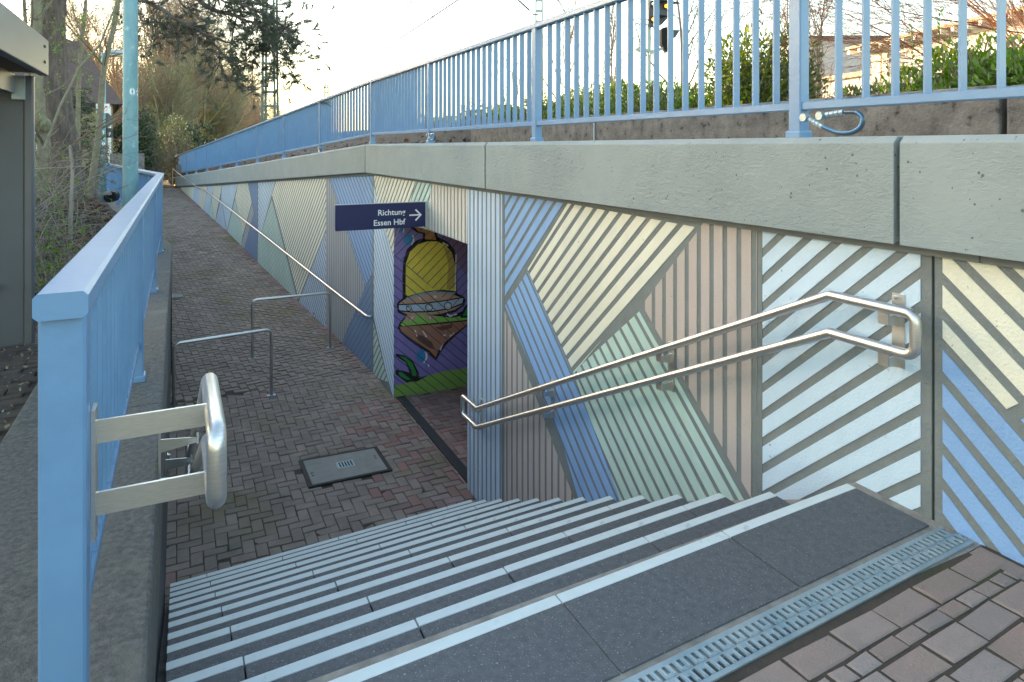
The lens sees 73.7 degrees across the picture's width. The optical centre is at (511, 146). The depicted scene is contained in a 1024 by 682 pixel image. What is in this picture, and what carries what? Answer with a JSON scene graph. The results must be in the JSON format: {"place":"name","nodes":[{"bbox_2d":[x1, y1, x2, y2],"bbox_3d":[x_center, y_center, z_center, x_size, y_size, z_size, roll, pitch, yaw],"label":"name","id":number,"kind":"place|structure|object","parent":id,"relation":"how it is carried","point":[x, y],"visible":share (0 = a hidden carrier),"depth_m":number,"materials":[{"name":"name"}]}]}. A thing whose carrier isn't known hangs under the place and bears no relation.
{"place":"outdoors","nodes":[
{"label":"outdoors","id":0,"kind":"place"},
{"bbox_2d":[0,325,37,443],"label":"soil","id":1,"kind":"structure","parent":0,"point":[10,374],"depth_m":4.25,"materials":[{"name":"soil"}]},
{"bbox_2d":[0,326,37,428],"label":"dry scraps","id":2,"kind":"object","parent":1,"relation":"on","point":[11,406],"visible":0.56,"depth_m":4.20,"materials":[{"name":"plant"}]},
{"bbox_2d":[0,2,48,347],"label":"shelter","id":3,"kind":"object","parent":1,"relation":"on","point":[24,47],"visible":0.94,"depth_m":4.90,"materials":[{"name":"grey metal"}]},
{"bbox_2d":[120,184,476,613],"bbox_3d":[-4.925,2.612,19.537,11.544,1.660,28.147,0,0,-31],"label":"landing and ramp paving","id":4,"kind":"object","parent":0,"point":[309,332],"visible":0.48,"depth_m":8.45,"materials":[{"name":"brown brick"}]},
{"bbox_2d":[110,153,143,168],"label":"garden wall","id":5,"kind":"structure","parent":4,"relation":"on","point":[140,161],"depth_m":25.50,"materials":[{"name":"concrete"}]},
{"bbox_2d":[176,165,181,186],"bbox_3d":[-14.864,1.310,30.441,0.240,1.020,0.220,0,0,-26],"label":"end stone","id":6,"kind":"object","parent":4,"relation":"on","point":[178,168],"visible":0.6,"depth_m":30.34,"materials":[{"name":"concrete"}]},
{"bbox_2d":[172,328,275,407],"bbox_3d":[-3.706,2.877,8.797,1.305,0.915,0.096,0,0,-35],"label":"barrier hoop","id":7,"kind":"object","parent":4,"relation":"on","point":[175,345],"visible":0.9,"depth_m":8.73,"materials":[{"name":"silver metal"}]},
{"bbox_2d":[249,292,333,358],"bbox_3d":[-3.456,2.785,10.729,1.292,0.914,0.083,0,0,-28],"label":"barrier hoop","id":8,"kind":"object","parent":4,"relation":"on","point":[272,298],"visible":0.97,"depth_m":10.64,"materials":[{"name":"silver metal"}]},
{"bbox_2d":[298,446,392,488],"bbox_3d":[-1.769,3.389,7.221,0.850,0.062,0.645,0,0,-26],"label":"manhole cover","id":9,"kind":"object","parent":4,"relation":"on","point":[325,470],"visible":0.99,"depth_m":7.17,"materials":[{"name":"metal"}]},
{"bbox_2d":[396,396,466,482],"bbox_3d":[-0.930,3.382,7.986,0.116,0.103,2.560,0,0,-26],"label":"channel drain","id":10,"kind":"object","parent":4,"relation":"in","point":[453,459],"visible":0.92,"depth_m":7.87,"materials":[{"name":"metal"}]},
{"bbox_2d":[297,0,457,101],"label":"overhead wire","id":11,"kind":"object","parent":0,"point":[390,44],"visible":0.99,"depth_m":31.50,"materials":[{"name":"grey paint"}]},
{"bbox_2d":[0,119,1023,681],"bbox_3d":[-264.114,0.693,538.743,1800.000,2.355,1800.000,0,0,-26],"label":"ground","id":12,"kind":"structure","parent":0,"point":[790,647],"depth_m":2.10,"materials":[{"name":"soil"}]},
{"bbox_2d":[35,143,69,247],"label":"bramble shrub","id":13,"kind":"object","parent":12,"relation":"on","point":[51,241],"visible":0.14,"depth_m":7.16,"materials":[{"name":"green plant"}]},
{"bbox_2d":[35,213,72,278],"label":"bramble shrub","id":14,"kind":"object","parent":12,"relation":"on","point":[49,263],"visible":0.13,"depth_m":6.54,"materials":[{"name":"green plant"}]},
{"bbox_2d":[9,0,99,80],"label":"ash tree","id":15,"kind":"object","parent":12,"relation":"on","point":[25,8],"visible":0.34,"depth_m":11.00,"materials":[{"name":"brown plant"}]},
{"bbox_2d":[35,75,84,203],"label":"bramble shrub","id":16,"kind":"object","parent":12,"relation":"on","point":[53,167],"visible":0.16,"depth_m":7.75,"materials":[{"name":"brown plant"}]},
{"bbox_2d":[35,232,97,295],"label":"bramble shrub","id":17,"kind":"object","parent":12,"relation":"on","point":[40,285],"visible":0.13,"depth_m":6.19,"materials":[{"name":"green plant"}]},
{"bbox_2d":[14,40,122,192],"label":"yellow house","id":18,"kind":"structure","parent":12,"relation":"on","point":[111,96],"depth_m":27.23,"materials":[{"name":"brown tile"}]},
{"bbox_2d":[35,110,103,198],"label":"bramble shrub","id":19,"kind":"object","parent":12,"relation":"on","point":[55,166],"visible":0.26,"depth_m":9.45,"materials":[{"name":"brown plant"}]},
{"bbox_2d":[35,210,105,282],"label":"bramble shrub","id":20,"kind":"object","parent":12,"relation":"on","point":[59,254],"visible":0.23,"depth_m":6.94,"materials":[{"name":"green plant"}]},
{"bbox_2d":[35,184,113,321],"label":"leaf litter","id":21,"kind":"object","parent":12,"relation":"on","point":[92,206],"visible":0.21,"depth_m":9.65,"materials":[{"name":"plant"}]},
{"bbox_2d":[102,190,119,202],"bbox_3d":[-7.812,0.966,13.302,0.236,0.220,0.428,0,0,-15],"label":"drain pipe","id":22,"kind":"object","parent":21,"relation":"on","point":[113,196],"visible":0.9,"depth_m":13.21,"materials":[{"name":"black"}]},
{"bbox_2d":[35,137,120,241],"bbox_3d":[-6.000,0.494,8.569,2.326,1.631,2.541,0,0,-6],"label":"bramble shrub","id":23,"kind":"object","parent":12,"relation":"on","point":[57,209],"visible":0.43,"depth_m":8.78,"materials":[{"name":"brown plant"}]},
{"bbox_2d":[8,0,157,85],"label":"bare tree","id":24,"kind":"object","parent":12,"relation":"on","point":[91,21],"visible":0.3,"depth_m":45.42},
{"bbox_2d":[51,86,115,188],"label":"yew shrub","id":25,"kind":"object","parent":12,"relation":"on","point":[87,109],"visible":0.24,"depth_m":14.32,"materials":[{"name":"green plant"}]},
{"bbox_2d":[0,188,171,681],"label":"curb wall","id":26,"kind":"structure","parent":12,"relation":"on","point":[127,608],"depth_m":2.32,"materials":[{"name":"concrete"}]},
{"bbox_2d":[32,163,163,681],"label":"blue railing","id":27,"kind":"object","parent":26,"relation":"on","point":[90,299],"visible":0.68,"depth_m":1.45,"materials":[{"name":"metal"}]},
{"bbox_2d":[91,373,226,542],"bbox_3d":[-1.756,1.630,3.499,0.271,2.086,4.592,0,0,-26],"label":"stair handrail","id":28,"kind":"object","parent":27,"relation":"attached to","point":[209,481],"visible":1,"depth_m":1.58,"materials":[{"name":"silver metal"}]},
{"bbox_2d":[122,0,137,207],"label":"lamp post","id":29,"kind":"object","parent":26,"relation":"on","point":[130,67],"visible":0.71,"depth_m":8.84,"materials":[{"name":"teal"}]},
{"bbox_2d":[8,0,168,200],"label":"maple tree","id":30,"kind":"object","parent":12,"relation":"on","point":[42,119],"visible":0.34,"depth_m":9.53,"materials":[{"name":"brown plant"}]},
{"bbox_2d":[30,0,147,148],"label":"ash tree","id":31,"kind":"object","parent":12,"relation":"on","point":[71,83],"visible":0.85,"depth_m":9.65,"materials":[{"name":"brown plant"}]},
{"bbox_2d":[35,155,142,242],"bbox_3d":[-6.275,0.363,7.764,3.048,1.592,2.819,0,0,6],"label":"bramble shrub","id":32,"kind":"object","parent":12,"relation":"on","point":[46,189],"visible":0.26,"depth_m":8.19,"materials":[{"name":"brown plant"}]},
{"bbox_2d":[35,96,155,239],"bbox_3d":[-5.332,0.229,8.508,1.534,1.812,1.656,0,0,-4],"label":"ash tree","id":33,"kind":"object","parent":12,"relation":"on","point":[71,192],"visible":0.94,"depth_m":8.48,"materials":[{"name":"plant"}]},
{"bbox_2d":[38,121,154,205],"bbox_3d":[-6.774,0.268,10.245,2.359,1.376,3.011,0,0,-13],"label":"bramble shrub","id":34,"kind":"object","parent":12,"relation":"on","point":[80,190],"visible":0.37,"depth_m":10.34,"materials":[{"name":"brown plant"}]},
{"bbox_2d":[6,0,197,148],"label":"ash tree","id":35,"kind":"object","parent":12,"relation":"on","point":[78,98],"visible":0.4,"depth_m":13.48,"materials":[{"name":"brown plant"}]},
{"bbox_2d":[101,50,122,201],"bbox_3d":[-10.757,-0.407,18.492,0.747,4.455,0.332,0,0,-15],"label":"street lamp","id":36,"kind":"object","parent":12,"relation":"on","point":[103,143],"visible":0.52,"depth_m":18.46,"materials":[{"name":"grey"}]},
{"bbox_2d":[96,104,109,112],"bbox_3d":[-11.050,-1.040,18.431,0.360,0.250,0.016,0,0,0],"label":"route sign","id":37,"kind":"object","parent":36,"relation":"attached to","point":[106,106],"visible":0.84,"depth_m":18.43,"materials":[{"name":"white"}]},
{"bbox_2d":[106,128,112,137],"bbox_3d":[-11.080,-0.380,18.590,0.430,0.260,0.018,0,0,0],"label":"supplementary sign","id":38,"kind":"object","parent":36,"relation":"attached to","point":[108,135],"visible":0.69,"depth_m":18.59,"materials":[{"name":"metal"}]},
{"bbox_2d":[35,180,197,268],"bbox_3d":[-5.033,0.906,7.801,2.400,1.116,1.994,0,0,-11],"label":"bramble shrub","id":39,"kind":"object","parent":12,"relation":"on","point":[59,236],"visible":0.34,"depth_m":7.70,"materials":[{"name":"green plant"}]},
{"bbox_2d":[113,106,158,169],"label":"evergreen shrub","id":40,"kind":"object","parent":12,"relation":"on","point":[148,152],"visible":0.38,"depth_m":28.92,"materials":[{"name":"green plant"}]},
{"bbox_2d":[65,0,218,198],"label":"ash tree","id":41,"kind":"object","parent":12,"relation":"on","point":[102,75],"visible":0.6,"depth_m":12.96,"materials":[{"name":"brown plant"}]},
{"bbox_2d":[98,60,190,146],"bbox_3d":[-20.770,-1.654,37.387,5.179,6.962,5.325,0,0,17],"label":"thicket","id":42,"kind":"object","parent":12,"relation":"on","point":[143,99],"visible":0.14,"depth_m":37.22,"materials":[{"name":"plant"}]},
{"bbox_2d":[113,103,190,181],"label":"evergreen shrub","id":43,"kind":"object","parent":12,"relation":"on","point":[155,168],"visible":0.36,"depth_m":30.46,"materials":[{"name":"green plant"}]},
{"bbox_2d":[66,0,238,112],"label":"bare tree","id":44,"kind":"object","parent":12,"relation":"on","point":[177,4],"visible":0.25,"depth_m":40.53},
{"bbox_2d":[108,59,202,101],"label":"thicket","id":45,"kind":"object","parent":12,"relation":"on","point":[141,73],"visible":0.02,"depth_m":40.14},
{"bbox_2d":[111,42,214,179],"bbox_3d":[-19.472,-2.067,37.208,7.078,7.810,5.385,0,0,-35],"label":"bare tree","id":46,"kind":"object","parent":12,"relation":"on","point":[178,85],"visible":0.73,"depth_m":37.15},
{"bbox_2d":[149,113,205,184],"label":"evergreen shrub","id":47,"kind":"object","parent":12,"relation":"on","point":[189,146],"visible":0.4,"depth_m":32.75,"materials":[{"name":"green plant"}]},
{"bbox_2d":[151,82,210,146],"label":"thicket","id":48,"kind":"object","parent":12,"relation":"on","point":[190,111],"visible":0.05,"depth_m":40.09,"materials":[{"name":"plant"}]},
{"bbox_2d":[98,0,264,114],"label":"bare tree","id":49,"kind":"object","parent":12,"relation":"on","point":[175,34],"visible":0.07,"depth_m":47.96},
{"bbox_2d":[42,0,335,201],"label":"pine tree","id":50,"kind":"object","parent":12,"relation":"on","point":[272,30],"visible":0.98,"depth_m":9.30,"materials":[{"name":"green plant"}]},
{"bbox_2d":[160,121,218,173],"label":"evergreen shrub","id":51,"kind":"object","parent":12,"relation":"on","point":[206,139],"visible":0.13,"depth_m":36.44,"materials":[{"name":"green plant"}]},
{"bbox_2d":[118,0,285,133],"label":"bare tree","id":52,"kind":"object","parent":12,"relation":"on","point":[222,105],"visible":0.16,"depth_m":43.42,"materials":[{"name":"plant"}]},
{"bbox_2d":[157,12,261,101],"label":"bare tree","id":53,"kind":"object","parent":12,"relation":"on","point":[225,63],"visible":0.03,"depth_m":62.53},
{"bbox_2d":[193,71,238,135],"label":"thicket","id":54,"kind":"object","parent":12,"relation":"on","point":[218,94],"visible":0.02,"depth_m":51.18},
{"bbox_2d":[187,69,251,141],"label":"thicket","id":55,"kind":"object","parent":12,"relation":"on","point":[223,129],"visible":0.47,"depth_m":45.68,"materials":[{"name":"plant"}]},
{"bbox_2d":[198,60,270,133],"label":"bare tree","id":56,"kind":"object","parent":12,"relation":"on","point":[237,97],"visible":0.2,"depth_m":56.26,"materials":[{"name":"plant"}]},
{"bbox_2d":[229,95,255,132],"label":"thicket","id":57,"kind":"object","parent":12,"relation":"on","point":[245,120],"visible":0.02,"depth_m":65.79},
{"bbox_2d":[218,67,272,126],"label":"bare tree","id":58,"kind":"object","parent":12,"relation":"on","point":[246,97],"visible":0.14,"depth_m":75.61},
{"bbox_2d":[240,103,263,128],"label":"thicket","id":59,"kind":"object","parent":12,"relation":"on","point":[250,117],"visible":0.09,"depth_m":79.77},
{"bbox_2d":[234,55,280,117],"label":"bare tree","id":60,"kind":"object","parent":12,"relation":"on","point":[260,93],"visible":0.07,"depth_m":89.07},
{"bbox_2d":[238,0,278,121],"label":"overhead line mast","id":61,"kind":"object","parent":12,"relation":"on","point":[264,105],"visible":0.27,"depth_m":30.00,"materials":[{"name":"metal"}]},
{"bbox_2d":[248,82,276,121],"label":"bare tree","id":62,"kind":"object","parent":12,"relation":"on","point":[258,105],"visible":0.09,"depth_m":92.90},
{"bbox_2d":[270,101,289,117],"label":"bare tree","id":63,"kind":"object","parent":12,"relation":"on","point":[280,112],"visible":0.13,"depth_m":112.06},
{"bbox_2d":[291,84,328,98],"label":"overhead line mast","id":64,"kind":"object","parent":12,"relation":"on","point":[325,87],"visible":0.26,"depth_m":109.95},
{"bbox_2d":[203,115,517,171],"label":"slope litter","id":65,"kind":"object","parent":12,"relation":"on","point":[405,140],"visible":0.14,"depth_m":14.93,"materials":[{"name":"brown plant"}]},
{"bbox_2d":[481,90,526,120],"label":"hedge shrub","id":66,"kind":"object","parent":12,"relation":"on","point":[518,111],"visible":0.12,"depth_m":15.89,"materials":[{"name":"green plant"}]},
{"bbox_2d":[460,43,555,107],"bbox_3d":[-0.124,-2.299,33.960,4.040,6.451,3.962,0,0,-26],"label":"bare tree","id":67,"kind":"object","parent":12,"relation":"on","point":[518,88],"visible":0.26,"depth_m":34.06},
{"bbox_2d":[518,0,542,102],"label":"overhead line mast","id":68,"kind":"object","parent":12,"relation":"on","point":[536,10],"visible":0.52,"depth_m":43.96,"materials":[{"name":"metal"}]},
{"bbox_2d":[517,82,573,120],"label":"hedge shrub","id":69,"kind":"object","parent":12,"relation":"on","point":[544,107],"visible":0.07,"depth_m":14.84,"materials":[{"name":"green plant"}]},
{"bbox_2d":[157,481,980,681],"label":"staircase","id":70,"kind":"structure","parent":12,"relation":"on","point":[604,589],"depth_m":2.51,"materials":[{"name":"stone"}]},
{"bbox_2d":[621,526,973,681],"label":"drain grate","id":71,"kind":"object","parent":70,"relation":"on","point":[915,556],"visible":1,"depth_m":2.08,"materials":[{"name":"metal"}]},
{"bbox_2d":[524,0,626,98],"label":"bare tree","id":72,"kind":"object","parent":12,"relation":"on","point":[572,29],"visible":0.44,"depth_m":27.79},
{"bbox_2d":[543,73,612,118],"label":"hedge shrub","id":73,"kind":"object","parent":12,"relation":"on","point":[591,95],"visible":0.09,"depth_m":13.53,"materials":[{"name":"green plant"}]},
{"bbox_2d":[175,134,1023,564],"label":"retaining wall","id":74,"kind":"structure","parent":12,"relation":"on","point":[583,256],"depth_m":3.70,"materials":[{"name":"grey paint"}]},
{"bbox_2d":[172,169,372,317],"bbox_3d":[-8.687,1.768,20.426,0.106,1.598,24.655,0,0,-32],"label":"ramp handrail","id":75,"kind":"object","parent":74,"relation":"attached to","point":[328,286],"visible":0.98,"depth_m":13.54,"materials":[{"name":"silver metal"}]},
{"bbox_2d":[335,201,427,230],"bbox_3d":[-1.424,0.780,7.638,1.103,0.310,0.090,0,0,-26],"label":"direction sign","id":76,"kind":"object","parent":74,"relation":"attached to","point":[363,216],"visible":1,"depth_m":7.60,"materials":[{"name":"blue"}]},
{"bbox_2d":[394,227,467,397],"bbox_3d":[3.181,2.120,9.968,9.297,3.000,3.300,0,0,-26],"label":"mural","id":77,"kind":"object","parent":74,"relation":"attached to","point":[430,311],"visible":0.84,"depth_m":9.31,"materials":[{"name":"paint"}]},
{"bbox_2d":[175,0,1023,174],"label":"blue railing","id":78,"kind":"object","parent":74,"relation":"on","point":[392,102],"visible":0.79,"depth_m":5.21,"materials":[{"name":"metal"}]},
{"bbox_2d":[426,133,435,140],"bbox_3d":[-0.954,-0.116,8.046,0.035,0.099,0.268,0,0,-26],"label":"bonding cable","id":79,"kind":"object","parent":78,"relation":"attached to","point":[429,135],"visible":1,"depth_m":8.03,"materials":[{"name":"grey plastic"}]},
{"bbox_2d":[799,109,865,135],"bbox_3d":[1.461,-0.110,3.121,0.036,0.120,0.332,0,0,-26],"label":"bonding cable","id":80,"kind":"object","parent":78,"relation":"attached to","point":[805,117],"visible":1,"depth_m":3.11,"materials":[{"name":"blue plastic"}]},
{"bbox_2d":[460,290,921,429],"bbox_3d":[0.552,1.630,4.631,0.117,2.086,4.592,0,0,-26],"label":"stair handrail","id":81,"kind":"object","parent":74,"relation":"attached to","point":[898,352],"visible":1,"depth_m":3.29,"materials":[{"name":"silver metal"}]},
{"bbox_2d":[570,83,635,116],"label":"hedge shrub","id":82,"kind":"object","parent":12,"relation":"on","point":[581,112],"visible":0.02,"depth_m":12.36,"materials":[{"name":"green plant"}]},
{"bbox_2d":[599,5,633,93],"bbox_3d":[4.335,-2.931,30.189,1.423,7.709,1.840,0,0,39],"label":"bare tree","id":83,"kind":"object","parent":12,"relation":"on","point":[614,35],"visible":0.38,"depth_m":30.34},
{"bbox_2d":[589,73,652,115],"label":"hedge shrub","id":84,"kind":"object","parent":12,"relation":"on","point":[612,99],"visible":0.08,"depth_m":11.52,"materials":[{"name":"green plant"}]},
{"bbox_2d":[599,76,697,113],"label":"hedge shrub","id":85,"kind":"object","parent":12,"relation":"on","point":[635,87],"visible":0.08,"depth_m":11.07,"materials":[{"name":"green plant"}]},
{"bbox_2d":[635,0,679,91],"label":"railway signal","id":86,"kind":"object","parent":12,"relation":"on","point":[662,20],"visible":0.48,"depth_m":22.00,"materials":[{"name":"grey paint"}]},
{"bbox_2d":[623,80,694,111],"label":"hedge shrub","id":87,"kind":"object","parent":12,"relation":"on","point":[649,98],"visible":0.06,"depth_m":10.59,"materials":[{"name":"green plant"}]},
{"bbox_2d":[665,81,726,108],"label":"hedge shrub","id":88,"kind":"object","parent":12,"relation":"on","point":[692,101],"visible":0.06,"depth_m":10.00,"materials":[{"name":"green plant"}]},
{"bbox_2d":[614,0,782,85],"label":"bare tree","id":89,"kind":"object","parent":12,"relation":"on","point":[690,24],"visible":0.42,"depth_m":26.03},
{"bbox_2d":[705,59,770,106],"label":"hedge shrub","id":90,"kind":"object","parent":12,"relation":"on","point":[713,102],"visible":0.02,"depth_m":9.20,"materials":[{"name":"green plant"}]},
{"bbox_2d":[471,84,1023,141],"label":"platform wall","id":91,"kind":"structure","parent":12,"relation":"on","point":[990,117],"depth_m":4.75,"materials":[{"name":"concrete"}]},
{"bbox_2d":[705,23,813,104],"bbox_3d":[3.285,-0.754,9.169,1.434,1.998,1.250,0,0,-26],"label":"hedge shrub","id":92,"kind":"object","parent":12,"relation":"on","point":[744,42],"visible":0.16,"depth_m":8.99,"materials":[{"name":"green plant"}]},
{"bbox_2d":[710,2,828,104],"bbox_3d":[3.501,-0.844,9.059,1.449,2.131,1.308,0,0,-26],"label":"hedge shrub","id":93,"kind":"object","parent":12,"relation":"on","point":[783,84],"visible":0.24,"depth_m":8.91,"materials":[{"name":"green plant"}]},
{"bbox_2d":[768,0,814,57],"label":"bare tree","id":94,"kind":"object","parent":12,"relation":"on","point":[787,22],"visible":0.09,"depth_m":30.34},
{"bbox_2d":[760,28,843,97],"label":"bare shrub","id":95,"kind":"object","parent":12,"relation":"on","point":[820,73],"depth_m":10.76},
{"bbox_2d":[809,0,834,97],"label":"bare tree","id":96,"kind":"object","parent":12,"relation":"on","point":[817,58],"visible":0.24,"depth_m":34.10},
{"bbox_2d":[769,36,890,97],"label":"grey roofed house","id":97,"kind":"structure","parent":12,"relation":"on","point":[830,54],"depth_m":81.00,"materials":[{"name":"grey"}]},
{"bbox_2d":[821,69,870,97],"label":"flat roofed house","id":98,"kind":"structure","parent":12,"relation":"on","point":[855,79],"depth_m":74.43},
{"bbox_2d":[815,64,889,97],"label":"bare shrub","id":99,"kind":"object","parent":12,"relation":"on","point":[843,85],"visible":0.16,"depth_m":10.13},
{"bbox_2d":[693,0,1023,85],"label":"bare tree","id":100,"kind":"object","parent":12,"relation":"on","point":[1018,17],"visible":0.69,"depth_m":7.83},
{"bbox_2d":[830,54,911,96],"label":"laurel bush","id":101,"kind":"object","parent":12,"relation":"on","point":[856,90],"visible":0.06,"depth_m":7.46,"materials":[{"name":"green plant"}]},
{"bbox_2d":[833,15,954,91],"bbox_3d":[5.462,-0.932,9.646,1.610,2.308,1.469,0,0,-26],"label":"bare shrub","id":102,"kind":"object","parent":12,"relation":"on","point":[871,67],"visible":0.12,"depth_m":9.63,"materials":[{"name":"plant"}]},
{"bbox_2d":[845,6,1023,93],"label":"white house","id":103,"kind":"structure","parent":12,"relation":"on","point":[974,29],"depth_m":59.62,"materials":[{"name":"white"}]},
{"bbox_2d":[900,50,906,66],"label":"window","id":104,"kind":"structure","parent":103,"relation":"in","point":[901,52],"depth_m":62.76,"materials":[{"name":"white"}]},
{"bbox_2d":[876,8,1023,93],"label":"laurel bush","id":105,"kind":"object","parent":12,"relation":"on","point":[904,71],"visible":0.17,"depth_m":6.07,"materials":[{"name":"green plant"}]},
{"bbox_2d":[902,23,1023,91],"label":"laurel bush","id":106,"kind":"object","parent":12,"relation":"on","point":[952,66],"visible":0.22,"depth_m":5.87,"materials":[{"name":"green plant"}]},
{"bbox_2d":[967,42,1023,86],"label":"laurel bush","id":107,"kind":"object","parent":12,"relation":"on","point":[1011,67],"visible":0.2,"depth_m":5.58,"materials":[{"name":"green plant"}]},
{"bbox_2d":[0,0,1023,140],"label":"sky","id":108,"kind":"structure","parent":0,"point":[464,23],"materials":[{"name":"white"}]},
{"bbox_2d":[739,547,1023,681],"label":"plaza paving","id":109,"kind":"structure","parent":0,"point":[955,642],"depth_m":1.98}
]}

